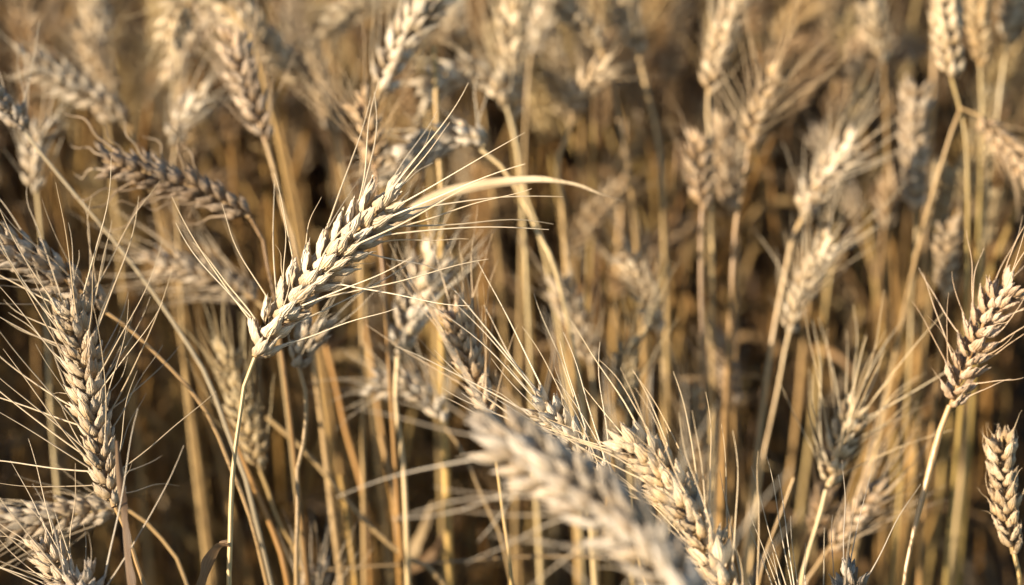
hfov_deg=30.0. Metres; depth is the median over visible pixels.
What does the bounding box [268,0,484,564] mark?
wheat stalk
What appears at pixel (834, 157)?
wheat stalk
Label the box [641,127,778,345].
wheat stalk
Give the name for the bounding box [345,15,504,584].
wheat stalk
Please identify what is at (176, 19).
wheat stalk
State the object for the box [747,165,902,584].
wheat stalk
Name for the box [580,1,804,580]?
wheat stalk
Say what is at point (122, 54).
wheat stalk
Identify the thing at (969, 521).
wheat stalk
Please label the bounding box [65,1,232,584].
wheat stalk
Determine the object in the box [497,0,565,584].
wheat stalk
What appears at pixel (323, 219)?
wheat stalk
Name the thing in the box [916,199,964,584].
wheat stalk
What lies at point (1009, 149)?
wheat stalk
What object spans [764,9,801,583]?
wheat stalk
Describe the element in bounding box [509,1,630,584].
wheat stalk
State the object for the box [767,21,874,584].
wheat stalk
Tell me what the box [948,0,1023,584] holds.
wheat stalk
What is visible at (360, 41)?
wheat stalk
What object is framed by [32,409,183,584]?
wheat stalk
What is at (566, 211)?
wheat stalk
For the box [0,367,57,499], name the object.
wheat stalk
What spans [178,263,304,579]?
wheat stalk
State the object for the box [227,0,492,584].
wheat stalk
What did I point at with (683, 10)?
wheat stalk
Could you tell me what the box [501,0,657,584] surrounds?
wheat stalk
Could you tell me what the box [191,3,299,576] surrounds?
wheat stalk
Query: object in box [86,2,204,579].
wheat stalk
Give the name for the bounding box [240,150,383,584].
wheat stalk
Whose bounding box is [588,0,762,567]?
wheat stalk
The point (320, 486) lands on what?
wheat stalk
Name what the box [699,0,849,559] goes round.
wheat stalk
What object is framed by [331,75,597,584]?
wheat stalk
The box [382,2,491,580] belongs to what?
wheat stalk
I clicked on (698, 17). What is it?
wheat stalk
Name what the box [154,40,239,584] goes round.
wheat stalk
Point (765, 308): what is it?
wheat stalk
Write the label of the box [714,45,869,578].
wheat stalk
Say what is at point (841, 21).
wheat stalk
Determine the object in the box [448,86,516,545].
wheat stalk
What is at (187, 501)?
wheat stalk
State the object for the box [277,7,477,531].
wheat stalk
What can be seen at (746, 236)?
wheat stalk
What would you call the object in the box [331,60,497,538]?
wheat stalk
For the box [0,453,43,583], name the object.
wheat stalk
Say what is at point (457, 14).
wheat stalk
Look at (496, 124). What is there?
wheat crop
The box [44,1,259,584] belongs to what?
wheat stalk
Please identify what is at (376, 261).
wheat stalk
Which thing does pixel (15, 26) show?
wheat stalk
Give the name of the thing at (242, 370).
wheat stalk
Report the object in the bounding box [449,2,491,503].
wheat stalk
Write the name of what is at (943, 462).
wheat stalk
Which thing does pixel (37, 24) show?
wheat stalk
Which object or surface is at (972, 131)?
wheat stalk
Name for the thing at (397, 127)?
wheat stalk
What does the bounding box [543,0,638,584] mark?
wheat stalk
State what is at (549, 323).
wheat stalk
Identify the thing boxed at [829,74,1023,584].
wheat stalk
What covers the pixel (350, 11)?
wheat stalk
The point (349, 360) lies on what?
wheat stalk
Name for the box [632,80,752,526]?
wheat stalk
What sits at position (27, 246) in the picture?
wheat stalk
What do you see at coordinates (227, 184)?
wheat stalk
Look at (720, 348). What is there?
wheat stalk
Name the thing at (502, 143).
wheat stalk
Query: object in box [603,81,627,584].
wheat stalk
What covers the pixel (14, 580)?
wheat stalk
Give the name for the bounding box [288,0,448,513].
wheat stalk
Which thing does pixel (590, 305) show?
wheat stalk
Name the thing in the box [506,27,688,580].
wheat stalk
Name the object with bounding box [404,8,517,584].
wheat stalk
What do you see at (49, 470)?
wheat stalk
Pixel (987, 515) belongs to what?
wheat stalk
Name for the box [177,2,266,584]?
wheat stalk
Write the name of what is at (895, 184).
wheat stalk
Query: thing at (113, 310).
wheat stalk
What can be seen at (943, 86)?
wheat stalk
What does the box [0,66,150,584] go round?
wheat stalk
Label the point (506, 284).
wheat stalk
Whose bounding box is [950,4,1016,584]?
wheat stalk
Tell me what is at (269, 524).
wheat stalk
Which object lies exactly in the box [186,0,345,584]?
wheat stalk
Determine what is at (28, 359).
wheat stalk
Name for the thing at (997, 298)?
wheat stalk
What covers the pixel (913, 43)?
wheat stalk
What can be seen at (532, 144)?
wheat stalk
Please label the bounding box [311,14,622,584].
wheat stalk
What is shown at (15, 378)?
wheat stalk
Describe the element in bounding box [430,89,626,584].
wheat stalk
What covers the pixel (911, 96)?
wheat stalk
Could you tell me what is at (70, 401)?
wheat stalk
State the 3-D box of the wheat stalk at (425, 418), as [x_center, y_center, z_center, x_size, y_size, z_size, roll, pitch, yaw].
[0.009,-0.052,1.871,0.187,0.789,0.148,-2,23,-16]
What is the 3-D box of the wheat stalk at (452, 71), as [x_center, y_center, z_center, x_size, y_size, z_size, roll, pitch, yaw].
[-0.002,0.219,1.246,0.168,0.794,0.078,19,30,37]
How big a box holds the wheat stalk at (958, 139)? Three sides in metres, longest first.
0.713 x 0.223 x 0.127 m
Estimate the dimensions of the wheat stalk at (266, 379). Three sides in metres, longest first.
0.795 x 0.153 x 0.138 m
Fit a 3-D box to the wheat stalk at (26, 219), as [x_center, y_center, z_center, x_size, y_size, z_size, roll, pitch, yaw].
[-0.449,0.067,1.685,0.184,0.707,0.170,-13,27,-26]
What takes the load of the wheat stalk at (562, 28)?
on the ground
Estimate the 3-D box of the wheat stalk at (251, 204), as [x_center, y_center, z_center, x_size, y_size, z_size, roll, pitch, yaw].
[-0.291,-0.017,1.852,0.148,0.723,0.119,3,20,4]
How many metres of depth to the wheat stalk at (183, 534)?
1.59 m
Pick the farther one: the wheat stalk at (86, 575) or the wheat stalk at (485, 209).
the wheat stalk at (485, 209)
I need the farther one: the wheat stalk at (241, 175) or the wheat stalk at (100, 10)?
the wheat stalk at (241, 175)
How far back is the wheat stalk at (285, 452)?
1.70 m
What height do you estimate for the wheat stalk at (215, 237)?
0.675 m
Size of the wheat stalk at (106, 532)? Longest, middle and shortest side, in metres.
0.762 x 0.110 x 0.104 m
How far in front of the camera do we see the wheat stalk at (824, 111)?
1.57 m
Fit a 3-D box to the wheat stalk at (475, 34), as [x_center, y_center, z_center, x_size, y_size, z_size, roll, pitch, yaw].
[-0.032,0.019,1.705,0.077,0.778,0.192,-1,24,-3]
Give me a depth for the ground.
2.18 m
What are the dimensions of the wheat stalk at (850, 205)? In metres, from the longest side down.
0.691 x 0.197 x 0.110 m
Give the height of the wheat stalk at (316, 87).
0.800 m
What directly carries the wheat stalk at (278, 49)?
on the ground
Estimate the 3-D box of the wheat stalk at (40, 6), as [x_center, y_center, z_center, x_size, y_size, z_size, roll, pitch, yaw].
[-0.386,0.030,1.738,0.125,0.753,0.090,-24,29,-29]
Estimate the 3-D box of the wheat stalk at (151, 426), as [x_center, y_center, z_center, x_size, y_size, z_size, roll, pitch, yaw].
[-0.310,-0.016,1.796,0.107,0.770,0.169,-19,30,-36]
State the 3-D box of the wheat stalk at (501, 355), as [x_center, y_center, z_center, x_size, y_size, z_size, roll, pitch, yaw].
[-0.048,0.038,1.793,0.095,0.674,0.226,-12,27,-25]
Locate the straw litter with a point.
(806, 425)
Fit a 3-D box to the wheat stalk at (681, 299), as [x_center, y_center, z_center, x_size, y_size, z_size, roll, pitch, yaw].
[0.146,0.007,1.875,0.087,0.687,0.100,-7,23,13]
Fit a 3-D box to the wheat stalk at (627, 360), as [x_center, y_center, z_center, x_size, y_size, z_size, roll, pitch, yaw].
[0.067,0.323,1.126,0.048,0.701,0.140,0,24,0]
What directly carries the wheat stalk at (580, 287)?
on the ground
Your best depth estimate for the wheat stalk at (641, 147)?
1.65 m
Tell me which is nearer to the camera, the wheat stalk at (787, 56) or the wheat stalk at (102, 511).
the wheat stalk at (102, 511)
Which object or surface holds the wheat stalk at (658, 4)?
on the ground
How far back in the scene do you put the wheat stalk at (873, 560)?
1.68 m
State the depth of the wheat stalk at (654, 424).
1.48 m
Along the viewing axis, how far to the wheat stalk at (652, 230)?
1.74 m
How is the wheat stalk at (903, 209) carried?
on the ground
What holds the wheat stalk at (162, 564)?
on the ground
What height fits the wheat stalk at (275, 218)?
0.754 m
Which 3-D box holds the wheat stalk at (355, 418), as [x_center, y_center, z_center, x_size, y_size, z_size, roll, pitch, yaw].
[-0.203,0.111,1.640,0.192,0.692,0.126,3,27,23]
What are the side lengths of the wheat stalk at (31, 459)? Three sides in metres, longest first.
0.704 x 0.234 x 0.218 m
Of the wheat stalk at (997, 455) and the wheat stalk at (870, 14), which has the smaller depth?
the wheat stalk at (997, 455)
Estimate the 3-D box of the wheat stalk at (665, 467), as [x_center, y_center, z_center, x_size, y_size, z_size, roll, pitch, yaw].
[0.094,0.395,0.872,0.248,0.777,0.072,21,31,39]
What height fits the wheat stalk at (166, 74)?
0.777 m
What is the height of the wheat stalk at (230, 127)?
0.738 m
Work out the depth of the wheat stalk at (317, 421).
1.89 m
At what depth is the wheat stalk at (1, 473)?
1.77 m
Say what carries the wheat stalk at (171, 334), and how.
on the ground
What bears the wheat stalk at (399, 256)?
on the ground
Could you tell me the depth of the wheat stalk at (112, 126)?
1.56 m
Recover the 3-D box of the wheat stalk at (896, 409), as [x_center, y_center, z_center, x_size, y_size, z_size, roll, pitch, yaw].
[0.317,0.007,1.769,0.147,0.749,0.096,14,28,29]
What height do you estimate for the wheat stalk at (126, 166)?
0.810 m
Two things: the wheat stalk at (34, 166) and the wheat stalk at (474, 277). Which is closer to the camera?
the wheat stalk at (34, 166)
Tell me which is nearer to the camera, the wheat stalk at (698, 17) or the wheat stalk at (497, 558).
the wheat stalk at (497, 558)
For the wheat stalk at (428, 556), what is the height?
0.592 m
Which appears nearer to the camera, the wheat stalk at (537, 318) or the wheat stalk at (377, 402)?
the wheat stalk at (377, 402)
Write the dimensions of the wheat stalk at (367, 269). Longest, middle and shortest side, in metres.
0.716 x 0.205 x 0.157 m
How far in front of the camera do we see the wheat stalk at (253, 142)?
1.51 m
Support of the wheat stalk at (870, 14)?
on the ground
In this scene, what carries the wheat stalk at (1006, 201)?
on the ground
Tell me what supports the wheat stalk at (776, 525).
on the ground
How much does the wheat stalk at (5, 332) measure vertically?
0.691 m
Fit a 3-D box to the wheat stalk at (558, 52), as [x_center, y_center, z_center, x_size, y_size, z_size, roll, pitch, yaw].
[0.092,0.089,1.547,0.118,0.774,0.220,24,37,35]
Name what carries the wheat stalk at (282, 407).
on the ground
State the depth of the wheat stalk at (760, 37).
1.66 m
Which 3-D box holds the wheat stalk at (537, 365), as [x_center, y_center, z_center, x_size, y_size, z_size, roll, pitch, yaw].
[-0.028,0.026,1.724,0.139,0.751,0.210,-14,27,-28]
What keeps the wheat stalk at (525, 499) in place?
on the ground
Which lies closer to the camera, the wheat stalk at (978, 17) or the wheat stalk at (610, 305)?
the wheat stalk at (978, 17)
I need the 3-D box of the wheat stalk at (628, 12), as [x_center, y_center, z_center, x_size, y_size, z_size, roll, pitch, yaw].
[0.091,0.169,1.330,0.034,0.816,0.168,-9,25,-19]
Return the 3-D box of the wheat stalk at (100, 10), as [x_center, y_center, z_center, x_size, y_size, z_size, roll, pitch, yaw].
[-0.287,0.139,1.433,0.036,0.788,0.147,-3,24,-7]
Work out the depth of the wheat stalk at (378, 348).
1.70 m
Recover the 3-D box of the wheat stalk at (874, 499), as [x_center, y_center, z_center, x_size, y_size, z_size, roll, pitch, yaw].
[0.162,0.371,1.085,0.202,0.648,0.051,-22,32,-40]
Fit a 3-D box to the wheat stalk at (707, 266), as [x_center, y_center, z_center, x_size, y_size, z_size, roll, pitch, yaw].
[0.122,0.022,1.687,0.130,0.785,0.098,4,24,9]
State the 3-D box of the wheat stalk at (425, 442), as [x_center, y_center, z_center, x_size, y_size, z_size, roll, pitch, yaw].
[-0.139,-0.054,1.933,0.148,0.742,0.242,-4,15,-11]
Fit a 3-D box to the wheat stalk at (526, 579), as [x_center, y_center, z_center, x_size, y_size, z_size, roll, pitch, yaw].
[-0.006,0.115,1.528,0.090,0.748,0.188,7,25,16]
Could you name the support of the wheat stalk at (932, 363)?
on the ground
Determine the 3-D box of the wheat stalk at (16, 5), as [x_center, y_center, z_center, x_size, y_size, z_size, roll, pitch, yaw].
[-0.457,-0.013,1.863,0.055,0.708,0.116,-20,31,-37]
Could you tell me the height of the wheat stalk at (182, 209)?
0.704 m
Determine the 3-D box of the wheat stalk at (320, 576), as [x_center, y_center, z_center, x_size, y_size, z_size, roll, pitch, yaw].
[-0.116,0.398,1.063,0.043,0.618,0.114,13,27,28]
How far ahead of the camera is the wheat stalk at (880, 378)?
1.78 m
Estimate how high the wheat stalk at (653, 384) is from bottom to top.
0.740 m
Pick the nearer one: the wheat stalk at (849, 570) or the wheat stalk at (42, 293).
the wheat stalk at (849, 570)
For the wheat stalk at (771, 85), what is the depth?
1.11 m
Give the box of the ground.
[0,0,1023,584]
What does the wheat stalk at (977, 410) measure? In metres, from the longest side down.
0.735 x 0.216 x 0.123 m
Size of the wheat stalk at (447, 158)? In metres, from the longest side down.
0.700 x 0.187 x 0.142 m
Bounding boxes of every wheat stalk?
[0,0,65,442]
[0,0,122,584]
[0,0,142,584]
[0,0,146,577]
[0,0,146,584]
[0,1,143,572]
[0,10,195,584]
[0,15,12,584]
[0,21,273,584]
[0,33,216,584]
[0,48,115,565]
[0,64,221,580]
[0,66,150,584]
[0,173,214,584]
[0,189,269,584]
[0,214,108,584]
[0,231,134,580]
[0,279,47,499]
[0,290,67,574]
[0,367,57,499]
[0,372,82,571]
[0,400,134,567]
[0,429,29,584]
[0,439,86,584]
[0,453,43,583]
[0,464,188,584]
[0,468,34,538]
[0,500,119,584]
[1,2,128,576]
[4,24,169,584]
[4,60,91,575]
[5,539,16,584]
[7,0,178,579]
[13,272,244,584]
[18,0,207,549]
[19,7,233,584]
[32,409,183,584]
[33,0,135,567]
[36,2,145,564]
[38,30,210,520]
[39,29,61,479]
[43,0,252,584]
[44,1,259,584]
[49,100,281,584]
[52,0,131,558]
[52,20,128,580]
[56,22,239,584]
[61,0,144,580]
[61,0,260,584]
[61,107,309,584]
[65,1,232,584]
[65,1,234,515]
[66,3,249,584]
[67,197,302,564]
[72,45,216,584]
[76,0,152,584]
[79,12,144,572]
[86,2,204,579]
[87,0,349,584]
[94,33,397,584]
[96,0,248,584]
[102,1,425,584]
[102,102,275,584]
[103,37,285,562]
[109,38,202,561]
[117,0,211,584]
[117,132,184,538]
[122,0,277,584]
[124,2,259,584]
[126,0,352,584]
[127,23,276,485]
[131,0,190,550]
[134,19,251,536]
[137,9,361,584]
[139,81,237,578]
[152,137,410,584]
[153,2,271,494]
[153,16,260,540]
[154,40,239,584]
[155,40,278,572]
[172,26,275,549]
[172,78,562,584]
[174,0,267,584]
[176,0,335,584]
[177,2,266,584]
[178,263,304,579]
[183,132,280,577]
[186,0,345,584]
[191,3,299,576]
[197,3,384,584]
[200,0,360,562]
[201,0,388,584]
[207,9,344,584]
[211,0,327,584]
[221,0,291,558]
[221,407,290,584]
[223,12,395,571]
[226,0,336,566]
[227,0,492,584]
[228,2,384,561]
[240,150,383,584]
[257,0,393,584]
[264,4,408,574]
[265,415,446,584]
[267,75,320,561]
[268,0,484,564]
[268,40,429,576]
[271,0,332,565]
[271,0,375,534]
[271,14,381,551]
[273,11,402,584]
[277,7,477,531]
[277,75,399,571]
[277,506,375,584]
[278,44,537,584]
[280,0,373,584]
[282,0,444,580]
[285,0,376,584]
[285,143,445,385]
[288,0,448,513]
[288,263,383,584]
[304,55,438,539]
[309,332,513,584]
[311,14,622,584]
[315,0,439,583]
[324,0,508,584]
[324,31,416,584]
[324,92,516,574]
[324,345,373,584]
[327,555,613,570]
[330,28,414,584]
[330,92,437,545]
[331,2,502,503]
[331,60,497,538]
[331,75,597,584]
[333,0,466,574]
[335,46,573,528]
[337,294,800,584]
[338,474,358,584]
[344,4,490,521]
[345,9,398,445]
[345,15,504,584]
[348,11,475,542]
[359,14,533,584]
[360,0,462,584]
[360,8,477,584]
[364,318,400,584]
[365,0,612,514]
[365,101,529,584]
[367,187,517,584]
[370,30,542,584]
[375,84,500,584]
[378,434,465,584]
[380,170,495,584]
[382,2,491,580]
[396,261,648,584]
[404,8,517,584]
[406,57,500,537]
[412,123,681,584]
[418,19,554,584]
[420,131,602,584]
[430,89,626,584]
[431,45,453,584]
[439,0,524,572]
[440,0,522,584]
[445,3,571,583]
[446,0,734,584]
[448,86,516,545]
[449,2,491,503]
[450,103,520,537]
[452,0,698,560]
[452,1,645,584]
[453,151,756,566]
[454,0,574,584]
[458,34,601,584]
[460,86,716,543]
[461,1,673,584]
[470,0,641,498]
[472,0,584,584]
[483,317,759,584]
[485,0,687,584]
[485,59,574,584]
[486,0,638,547]
[487,1,678,584]
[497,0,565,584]
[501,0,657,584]
[502,71,583,574]
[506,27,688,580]
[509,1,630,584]
[511,209,602,580]
[512,0,583,584]
[516,18,601,564]
[521,0,860,583]
[521,3,715,583]
[528,0,710,566]
[528,0,752,584]
[531,2,708,567]
[532,1,648,584]
[533,0,654,584]
[535,132,623,584]
[540,100,785,554]
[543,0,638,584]
[545,48,673,528]
[549,0,654,584]
[549,0,829,584]
[550,20,666,584]
[560,0,748,561]
[571,1,774,584]
[573,2,670,553]
[575,0,653,565]
[578,200,677,522]
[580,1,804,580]
[586,0,697,538]
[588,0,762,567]
[588,11,707,584]
[588,260,678,584]
[598,68,748,572]
[600,0,669,584]
[600,44,925,584]
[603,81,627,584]
[609,0,741,535]
[609,1,737,549]
[618,69,806,542]
[629,0,781,547]
[632,6,709,476]
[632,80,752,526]
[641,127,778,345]
[648,63,728,532]
[649,0,788,555]
[650,321,737,582]
[659,58,918,584]
[668,106,734,566]
[670,0,867,495]
[673,0,817,529]
[675,7,911,584]
[683,279,751,538]
[684,0,859,580]
[688,73,749,584]
[690,0,915,566]
[693,120,960,584]
[698,0,850,533]
[699,0,773,541]
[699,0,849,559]
[708,0,819,571]
[709,0,820,550]
[714,0,865,573]
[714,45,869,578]
[733,0,931,584]
[738,16,1023,584]
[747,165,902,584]
[748,0,917,550]
[748,70,992,584]
[748,458,824,584]
[751,135,1023,584]
[753,7,1002,584]
[754,19,1023,581]
[758,477,794,584]
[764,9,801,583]
[765,0,964,584]
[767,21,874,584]
[776,293,979,584]
[789,73,880,584]
[792,26,1023,467]
[798,453,847,584]
[802,1,1009,584]
[803,383,948,584]
[804,58,953,584]
[816,0,977,584]
[819,0,1007,584]
[820,154,1017,447]
[826,0,971,584]
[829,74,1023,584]
[829,460,920,584]
[833,46,1023,584]
[842,27,1023,577]
[848,1,965,579]
[850,107,1023,560]
[851,0,895,584]
[851,0,1023,584]
[855,160,904,581]
[861,2,935,485]
[872,66,1023,584]
[887,2,1023,568]
[890,73,935,584]
[897,40,936,584]
[898,0,1023,549]
[899,154,960,584]
[902,216,1023,584]
[905,53,1023,584]
[906,242,1023,584]
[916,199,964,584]
[927,0,968,584]
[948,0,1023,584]
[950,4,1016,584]
[951,176,1003,584]
[956,0,992,584]
[962,0,1023,553]
[977,412,1023,584]
[987,0,1023,584]
[1020,537,1023,584]
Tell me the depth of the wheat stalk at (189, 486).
1.47 m
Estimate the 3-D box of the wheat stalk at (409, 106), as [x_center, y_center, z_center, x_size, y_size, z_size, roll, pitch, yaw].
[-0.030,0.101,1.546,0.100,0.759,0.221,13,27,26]
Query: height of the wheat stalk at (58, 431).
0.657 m
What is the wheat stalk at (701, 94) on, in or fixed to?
on the ground
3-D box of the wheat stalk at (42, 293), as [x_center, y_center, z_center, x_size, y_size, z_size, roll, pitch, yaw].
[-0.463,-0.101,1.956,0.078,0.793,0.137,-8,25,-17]
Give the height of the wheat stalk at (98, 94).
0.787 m
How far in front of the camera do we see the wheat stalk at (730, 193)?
1.18 m
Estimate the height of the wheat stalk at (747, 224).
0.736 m
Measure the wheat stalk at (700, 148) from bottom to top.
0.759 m
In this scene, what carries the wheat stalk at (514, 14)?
on the ground
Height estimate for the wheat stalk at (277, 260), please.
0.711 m
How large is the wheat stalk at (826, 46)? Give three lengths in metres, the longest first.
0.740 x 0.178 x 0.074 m
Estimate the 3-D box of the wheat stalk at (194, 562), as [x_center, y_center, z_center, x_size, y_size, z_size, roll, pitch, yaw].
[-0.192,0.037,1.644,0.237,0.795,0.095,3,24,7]
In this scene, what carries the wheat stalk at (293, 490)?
on the ground
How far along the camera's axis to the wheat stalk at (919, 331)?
1.36 m
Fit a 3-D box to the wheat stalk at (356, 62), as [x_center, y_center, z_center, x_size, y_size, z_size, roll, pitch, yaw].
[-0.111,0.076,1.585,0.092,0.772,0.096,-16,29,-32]
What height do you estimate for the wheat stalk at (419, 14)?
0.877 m
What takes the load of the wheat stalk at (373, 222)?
on the ground
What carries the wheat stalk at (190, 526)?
on the ground
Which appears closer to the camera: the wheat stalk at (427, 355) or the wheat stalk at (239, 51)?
the wheat stalk at (239, 51)
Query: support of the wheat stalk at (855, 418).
on the ground
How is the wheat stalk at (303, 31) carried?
on the ground
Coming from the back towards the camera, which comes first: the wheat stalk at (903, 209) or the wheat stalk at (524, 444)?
the wheat stalk at (903, 209)
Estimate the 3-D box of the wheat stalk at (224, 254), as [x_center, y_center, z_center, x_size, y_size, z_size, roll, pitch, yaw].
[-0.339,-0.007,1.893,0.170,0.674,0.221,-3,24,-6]
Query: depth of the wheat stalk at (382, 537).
1.02 m
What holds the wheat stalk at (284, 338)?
on the ground
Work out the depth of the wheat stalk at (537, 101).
1.40 m
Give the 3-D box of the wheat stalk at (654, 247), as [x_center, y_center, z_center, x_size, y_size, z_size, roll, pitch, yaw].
[0.002,0.188,1.518,0.188,0.661,0.219,30,28,35]
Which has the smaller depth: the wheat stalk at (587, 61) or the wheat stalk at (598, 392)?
the wheat stalk at (587, 61)
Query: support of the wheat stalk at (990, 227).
on the ground
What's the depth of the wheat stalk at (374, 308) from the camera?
1.83 m
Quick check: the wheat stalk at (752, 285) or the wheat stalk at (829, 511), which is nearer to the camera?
the wheat stalk at (829, 511)
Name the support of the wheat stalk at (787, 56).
on the ground
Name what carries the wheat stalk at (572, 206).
on the ground
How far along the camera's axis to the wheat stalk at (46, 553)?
0.78 m
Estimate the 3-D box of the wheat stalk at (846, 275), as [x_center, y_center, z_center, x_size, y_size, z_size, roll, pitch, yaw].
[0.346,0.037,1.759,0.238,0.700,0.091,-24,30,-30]
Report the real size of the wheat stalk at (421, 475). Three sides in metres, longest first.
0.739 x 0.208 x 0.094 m
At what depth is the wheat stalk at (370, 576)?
1.12 m
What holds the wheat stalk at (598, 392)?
on the ground
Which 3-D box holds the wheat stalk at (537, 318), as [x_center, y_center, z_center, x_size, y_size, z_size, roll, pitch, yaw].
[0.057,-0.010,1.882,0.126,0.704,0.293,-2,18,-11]
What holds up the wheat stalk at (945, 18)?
on the ground
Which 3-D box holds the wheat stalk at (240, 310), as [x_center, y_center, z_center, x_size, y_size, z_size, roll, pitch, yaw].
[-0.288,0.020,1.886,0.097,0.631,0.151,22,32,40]
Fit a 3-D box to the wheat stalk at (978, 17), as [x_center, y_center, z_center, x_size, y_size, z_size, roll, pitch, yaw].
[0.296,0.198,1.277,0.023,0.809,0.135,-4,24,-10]
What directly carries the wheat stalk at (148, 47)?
on the ground
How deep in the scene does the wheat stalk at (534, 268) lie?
1.77 m
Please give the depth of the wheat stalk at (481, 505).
1.75 m
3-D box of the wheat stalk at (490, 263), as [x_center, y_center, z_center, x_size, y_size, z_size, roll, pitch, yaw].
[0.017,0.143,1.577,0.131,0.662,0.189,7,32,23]
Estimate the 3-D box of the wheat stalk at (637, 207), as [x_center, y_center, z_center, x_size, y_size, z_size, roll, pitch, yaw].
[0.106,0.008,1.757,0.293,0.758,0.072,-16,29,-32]
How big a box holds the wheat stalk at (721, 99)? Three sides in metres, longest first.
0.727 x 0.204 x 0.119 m
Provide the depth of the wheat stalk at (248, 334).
1.85 m
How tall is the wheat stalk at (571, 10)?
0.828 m
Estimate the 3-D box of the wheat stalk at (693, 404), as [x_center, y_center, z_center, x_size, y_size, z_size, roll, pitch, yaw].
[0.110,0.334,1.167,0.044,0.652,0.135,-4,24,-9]
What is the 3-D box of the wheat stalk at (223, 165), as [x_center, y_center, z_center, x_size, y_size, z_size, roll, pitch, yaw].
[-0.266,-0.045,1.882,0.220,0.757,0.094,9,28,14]
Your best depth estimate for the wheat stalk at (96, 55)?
1.28 m
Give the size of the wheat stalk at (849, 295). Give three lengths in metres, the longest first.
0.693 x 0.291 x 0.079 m
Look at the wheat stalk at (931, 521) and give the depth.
1.43 m
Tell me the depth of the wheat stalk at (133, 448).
1.69 m
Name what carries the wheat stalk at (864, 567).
on the ground
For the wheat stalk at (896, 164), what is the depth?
1.53 m
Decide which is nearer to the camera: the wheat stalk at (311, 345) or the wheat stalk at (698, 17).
the wheat stalk at (311, 345)
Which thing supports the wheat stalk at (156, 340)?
on the ground
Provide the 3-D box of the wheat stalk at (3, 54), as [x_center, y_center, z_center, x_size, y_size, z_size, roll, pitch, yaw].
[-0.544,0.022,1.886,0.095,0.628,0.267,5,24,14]
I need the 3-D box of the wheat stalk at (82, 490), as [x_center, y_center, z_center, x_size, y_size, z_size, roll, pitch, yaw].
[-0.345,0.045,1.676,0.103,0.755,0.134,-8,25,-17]
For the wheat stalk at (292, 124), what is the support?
on the ground
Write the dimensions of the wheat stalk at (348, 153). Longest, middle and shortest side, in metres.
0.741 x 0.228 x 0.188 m
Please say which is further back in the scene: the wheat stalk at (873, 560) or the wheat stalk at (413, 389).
the wheat stalk at (873, 560)
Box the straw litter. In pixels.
[0,155,1023,584]
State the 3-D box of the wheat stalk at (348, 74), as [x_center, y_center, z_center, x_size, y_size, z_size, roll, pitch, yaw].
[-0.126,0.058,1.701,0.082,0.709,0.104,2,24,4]
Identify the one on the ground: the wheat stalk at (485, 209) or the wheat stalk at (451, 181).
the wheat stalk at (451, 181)
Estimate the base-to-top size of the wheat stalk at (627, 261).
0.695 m
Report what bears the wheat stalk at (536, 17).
on the ground
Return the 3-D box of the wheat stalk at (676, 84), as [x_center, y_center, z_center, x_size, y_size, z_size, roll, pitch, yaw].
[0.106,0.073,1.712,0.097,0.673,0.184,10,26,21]
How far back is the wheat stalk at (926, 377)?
1.70 m
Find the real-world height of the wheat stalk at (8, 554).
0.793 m
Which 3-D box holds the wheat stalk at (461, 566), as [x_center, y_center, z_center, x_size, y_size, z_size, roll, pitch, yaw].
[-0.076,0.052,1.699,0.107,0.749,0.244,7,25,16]
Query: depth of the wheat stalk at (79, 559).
1.61 m
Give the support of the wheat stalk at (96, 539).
on the ground
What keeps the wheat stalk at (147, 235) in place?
on the ground
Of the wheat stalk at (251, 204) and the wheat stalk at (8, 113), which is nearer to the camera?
the wheat stalk at (8, 113)
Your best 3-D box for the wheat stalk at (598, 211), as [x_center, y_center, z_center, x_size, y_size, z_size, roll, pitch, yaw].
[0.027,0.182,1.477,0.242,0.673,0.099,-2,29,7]
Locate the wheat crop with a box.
[0,0,1023,564]
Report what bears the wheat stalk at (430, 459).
on the ground
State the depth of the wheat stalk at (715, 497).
1.98 m
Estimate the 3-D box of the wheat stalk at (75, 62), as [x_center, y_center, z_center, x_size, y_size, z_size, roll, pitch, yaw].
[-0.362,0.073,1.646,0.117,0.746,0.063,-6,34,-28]
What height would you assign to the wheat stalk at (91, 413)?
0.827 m
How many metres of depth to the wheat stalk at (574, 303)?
1.12 m
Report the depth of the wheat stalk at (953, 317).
1.91 m
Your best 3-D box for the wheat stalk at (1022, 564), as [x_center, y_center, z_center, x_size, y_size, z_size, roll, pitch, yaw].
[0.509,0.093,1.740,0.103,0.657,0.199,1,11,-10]
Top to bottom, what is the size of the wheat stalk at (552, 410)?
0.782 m
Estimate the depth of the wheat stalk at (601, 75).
1.17 m
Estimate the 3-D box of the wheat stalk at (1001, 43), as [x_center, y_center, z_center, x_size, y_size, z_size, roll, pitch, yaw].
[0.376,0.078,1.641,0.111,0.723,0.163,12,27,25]
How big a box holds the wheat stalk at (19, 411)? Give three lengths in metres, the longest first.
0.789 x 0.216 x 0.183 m
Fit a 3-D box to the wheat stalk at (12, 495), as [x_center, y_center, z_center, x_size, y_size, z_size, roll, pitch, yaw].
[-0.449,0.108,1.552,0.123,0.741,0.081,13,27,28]
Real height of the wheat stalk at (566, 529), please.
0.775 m
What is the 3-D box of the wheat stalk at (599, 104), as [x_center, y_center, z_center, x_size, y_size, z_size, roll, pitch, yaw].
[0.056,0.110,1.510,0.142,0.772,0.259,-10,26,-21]
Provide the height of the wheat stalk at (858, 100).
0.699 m
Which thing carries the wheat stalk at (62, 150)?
on the ground
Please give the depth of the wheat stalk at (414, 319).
0.99 m
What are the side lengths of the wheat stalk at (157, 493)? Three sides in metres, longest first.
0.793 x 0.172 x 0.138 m

